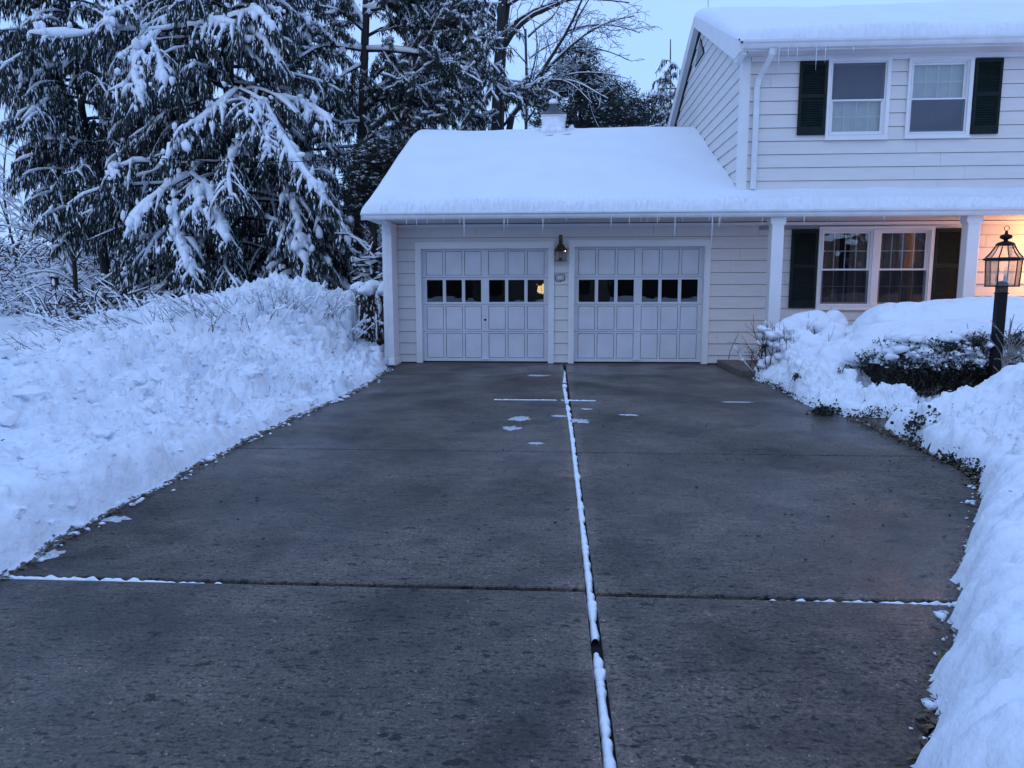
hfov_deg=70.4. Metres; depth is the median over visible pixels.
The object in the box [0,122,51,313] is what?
bare tree
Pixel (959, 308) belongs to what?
snow
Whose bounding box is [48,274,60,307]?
bird feeder
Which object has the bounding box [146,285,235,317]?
buried shrub
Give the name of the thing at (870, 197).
roof snow
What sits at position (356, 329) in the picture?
buried shrub
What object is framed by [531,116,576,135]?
cupola drift
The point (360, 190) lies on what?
young tree
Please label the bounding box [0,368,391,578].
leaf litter
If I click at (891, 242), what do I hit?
window
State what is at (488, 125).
spruce tree
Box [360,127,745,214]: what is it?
roof snow
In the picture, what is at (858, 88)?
window
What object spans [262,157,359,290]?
spruce tree
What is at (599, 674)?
snow
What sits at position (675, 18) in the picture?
sky
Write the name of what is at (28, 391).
snow blocks
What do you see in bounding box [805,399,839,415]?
evergreen clump
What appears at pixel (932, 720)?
leaf litter
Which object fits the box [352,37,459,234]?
spruce tree
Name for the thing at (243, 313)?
buried shrub
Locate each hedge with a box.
[812,317,1023,397]
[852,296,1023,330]
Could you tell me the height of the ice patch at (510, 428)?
0.006 m
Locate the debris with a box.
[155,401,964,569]
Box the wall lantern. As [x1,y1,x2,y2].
[554,235,567,261]
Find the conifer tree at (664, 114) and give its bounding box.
[646,39,680,126]
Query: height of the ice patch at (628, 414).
0.006 m
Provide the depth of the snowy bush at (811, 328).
11.65 m
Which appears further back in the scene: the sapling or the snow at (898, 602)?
the sapling
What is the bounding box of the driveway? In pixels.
[0,363,981,767]
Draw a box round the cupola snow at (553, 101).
[549,99,557,103]
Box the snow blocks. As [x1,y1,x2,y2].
[0,278,378,524]
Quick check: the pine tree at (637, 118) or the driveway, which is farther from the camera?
the pine tree at (637, 118)
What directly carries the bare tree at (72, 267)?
on the snowy ground
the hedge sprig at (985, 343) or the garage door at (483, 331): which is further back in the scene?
the garage door at (483, 331)
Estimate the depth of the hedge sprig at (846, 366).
9.28 m
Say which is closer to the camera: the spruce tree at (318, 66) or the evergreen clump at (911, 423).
the evergreen clump at (911, 423)
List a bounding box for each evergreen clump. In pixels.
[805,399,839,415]
[890,400,952,441]
[936,449,977,477]
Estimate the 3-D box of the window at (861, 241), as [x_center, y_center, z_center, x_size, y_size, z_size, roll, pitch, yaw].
[6.341,-2.220,13.897,1.010,1.470,0.206,0,8,3]
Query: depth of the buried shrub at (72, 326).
13.06 m
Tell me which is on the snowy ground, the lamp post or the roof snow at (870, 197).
the lamp post
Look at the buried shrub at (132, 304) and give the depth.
12.63 m
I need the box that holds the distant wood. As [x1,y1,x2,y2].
[0,249,115,295]
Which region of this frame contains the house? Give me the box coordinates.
[361,0,1023,376]
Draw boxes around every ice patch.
[32,549,65,560]
[101,516,130,521]
[503,426,521,430]
[508,416,529,420]
[571,419,588,422]
[618,414,637,415]
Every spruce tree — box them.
[0,0,196,283]
[18,0,366,300]
[84,0,244,282]
[89,209,228,308]
[236,0,386,279]
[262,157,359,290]
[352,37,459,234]
[459,111,490,130]
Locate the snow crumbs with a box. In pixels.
[9,368,979,740]
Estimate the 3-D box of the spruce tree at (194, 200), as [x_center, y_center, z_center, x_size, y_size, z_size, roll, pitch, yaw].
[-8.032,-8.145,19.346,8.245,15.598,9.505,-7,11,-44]
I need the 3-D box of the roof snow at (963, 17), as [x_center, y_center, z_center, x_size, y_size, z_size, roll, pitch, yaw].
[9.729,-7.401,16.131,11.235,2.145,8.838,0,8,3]
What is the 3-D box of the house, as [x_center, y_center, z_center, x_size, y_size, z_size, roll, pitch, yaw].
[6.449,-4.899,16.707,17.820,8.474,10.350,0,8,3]
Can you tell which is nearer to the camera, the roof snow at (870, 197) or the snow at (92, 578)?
the snow at (92, 578)
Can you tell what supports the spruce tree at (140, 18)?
on the snowy ground
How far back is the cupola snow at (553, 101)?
17.23 m
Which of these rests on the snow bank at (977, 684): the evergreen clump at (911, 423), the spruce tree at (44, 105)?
the evergreen clump at (911, 423)
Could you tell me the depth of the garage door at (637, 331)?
14.24 m
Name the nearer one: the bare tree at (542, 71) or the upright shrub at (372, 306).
the upright shrub at (372, 306)
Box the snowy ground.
[0,300,982,724]
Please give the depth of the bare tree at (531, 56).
28.75 m
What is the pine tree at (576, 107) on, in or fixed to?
on the snowy ground
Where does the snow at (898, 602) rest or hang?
on the driveway
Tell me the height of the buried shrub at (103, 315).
0.697 m
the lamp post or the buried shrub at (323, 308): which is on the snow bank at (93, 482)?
the buried shrub at (323, 308)
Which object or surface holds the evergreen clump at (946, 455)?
on the snowy ground
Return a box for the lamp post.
[982,226,1023,378]
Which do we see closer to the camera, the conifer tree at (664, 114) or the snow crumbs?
the snow crumbs
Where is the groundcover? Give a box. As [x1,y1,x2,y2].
[752,374,985,476]
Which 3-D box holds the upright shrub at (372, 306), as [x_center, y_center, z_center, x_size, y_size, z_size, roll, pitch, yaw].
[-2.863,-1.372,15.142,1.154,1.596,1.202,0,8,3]
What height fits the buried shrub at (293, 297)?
0.516 m
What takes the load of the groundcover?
on the snowy ground
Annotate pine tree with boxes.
[286,0,560,270]
[528,33,635,128]
[586,76,654,126]
[626,89,668,126]
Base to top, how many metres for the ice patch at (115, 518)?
0.006 m
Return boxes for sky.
[0,0,992,248]
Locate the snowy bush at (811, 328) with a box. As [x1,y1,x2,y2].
[728,310,852,372]
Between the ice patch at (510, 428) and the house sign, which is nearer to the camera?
the ice patch at (510, 428)
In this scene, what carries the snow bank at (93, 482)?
on the snowy ground
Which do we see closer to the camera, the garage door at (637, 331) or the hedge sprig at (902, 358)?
the hedge sprig at (902, 358)
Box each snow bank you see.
[0,271,386,578]
[754,340,942,417]
[884,362,1023,767]
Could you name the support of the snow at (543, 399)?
on the driveway
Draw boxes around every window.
[820,230,873,304]
[830,61,886,133]
[875,230,930,304]
[909,60,969,132]
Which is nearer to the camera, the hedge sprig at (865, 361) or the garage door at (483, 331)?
the hedge sprig at (865, 361)
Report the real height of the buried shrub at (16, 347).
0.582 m
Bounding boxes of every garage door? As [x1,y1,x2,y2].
[422,249,547,362]
[574,247,703,362]
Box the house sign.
[555,274,564,281]
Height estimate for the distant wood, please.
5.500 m
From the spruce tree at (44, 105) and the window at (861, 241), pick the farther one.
the spruce tree at (44, 105)
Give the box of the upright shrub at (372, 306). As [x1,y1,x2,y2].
[350,280,384,345]
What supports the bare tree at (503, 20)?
on the snowy ground
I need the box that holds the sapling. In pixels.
[989,315,1023,371]
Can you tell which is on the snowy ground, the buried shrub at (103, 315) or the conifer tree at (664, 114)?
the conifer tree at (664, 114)
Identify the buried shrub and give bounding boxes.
[0,322,88,350]
[13,302,109,335]
[25,295,145,330]
[123,283,199,323]
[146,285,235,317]
[167,297,294,331]
[216,280,330,310]
[295,289,359,319]
[323,305,383,339]
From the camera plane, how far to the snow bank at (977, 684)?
2.97 m
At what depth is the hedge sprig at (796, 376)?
9.88 m
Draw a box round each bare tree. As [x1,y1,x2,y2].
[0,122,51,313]
[0,143,89,300]
[474,0,648,129]
[477,0,661,129]
[508,6,560,128]
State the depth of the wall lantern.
13.88 m
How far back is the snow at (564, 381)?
11.63 m
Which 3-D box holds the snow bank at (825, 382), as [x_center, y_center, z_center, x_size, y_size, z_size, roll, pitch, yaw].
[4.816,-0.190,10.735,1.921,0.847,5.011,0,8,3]
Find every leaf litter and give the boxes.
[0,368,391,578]
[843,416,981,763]
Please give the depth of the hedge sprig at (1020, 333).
9.06 m
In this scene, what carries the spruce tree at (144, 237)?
on the snowy ground
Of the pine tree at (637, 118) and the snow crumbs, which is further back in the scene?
the pine tree at (637, 118)
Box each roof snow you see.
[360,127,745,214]
[667,0,1023,125]
[739,187,1023,208]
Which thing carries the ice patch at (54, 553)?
on the driveway
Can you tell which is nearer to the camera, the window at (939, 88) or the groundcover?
the groundcover
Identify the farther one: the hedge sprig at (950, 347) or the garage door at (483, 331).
the garage door at (483, 331)
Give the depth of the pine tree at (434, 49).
20.63 m
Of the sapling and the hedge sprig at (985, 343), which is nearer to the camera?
the sapling
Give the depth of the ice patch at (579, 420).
8.23 m
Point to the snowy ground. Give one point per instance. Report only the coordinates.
(6, 322)
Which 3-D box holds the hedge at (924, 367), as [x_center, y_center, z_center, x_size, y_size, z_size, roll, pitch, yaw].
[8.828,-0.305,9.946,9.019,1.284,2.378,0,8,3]
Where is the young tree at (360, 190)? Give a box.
[331,131,406,279]
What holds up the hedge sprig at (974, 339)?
on the hedge at (924, 367)
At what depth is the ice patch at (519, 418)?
8.36 m
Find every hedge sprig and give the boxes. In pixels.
[791,372,800,380]
[837,364,853,373]
[854,347,878,369]
[897,352,909,362]
[939,331,964,354]
[963,326,990,351]
[980,334,990,353]
[1005,326,1023,348]

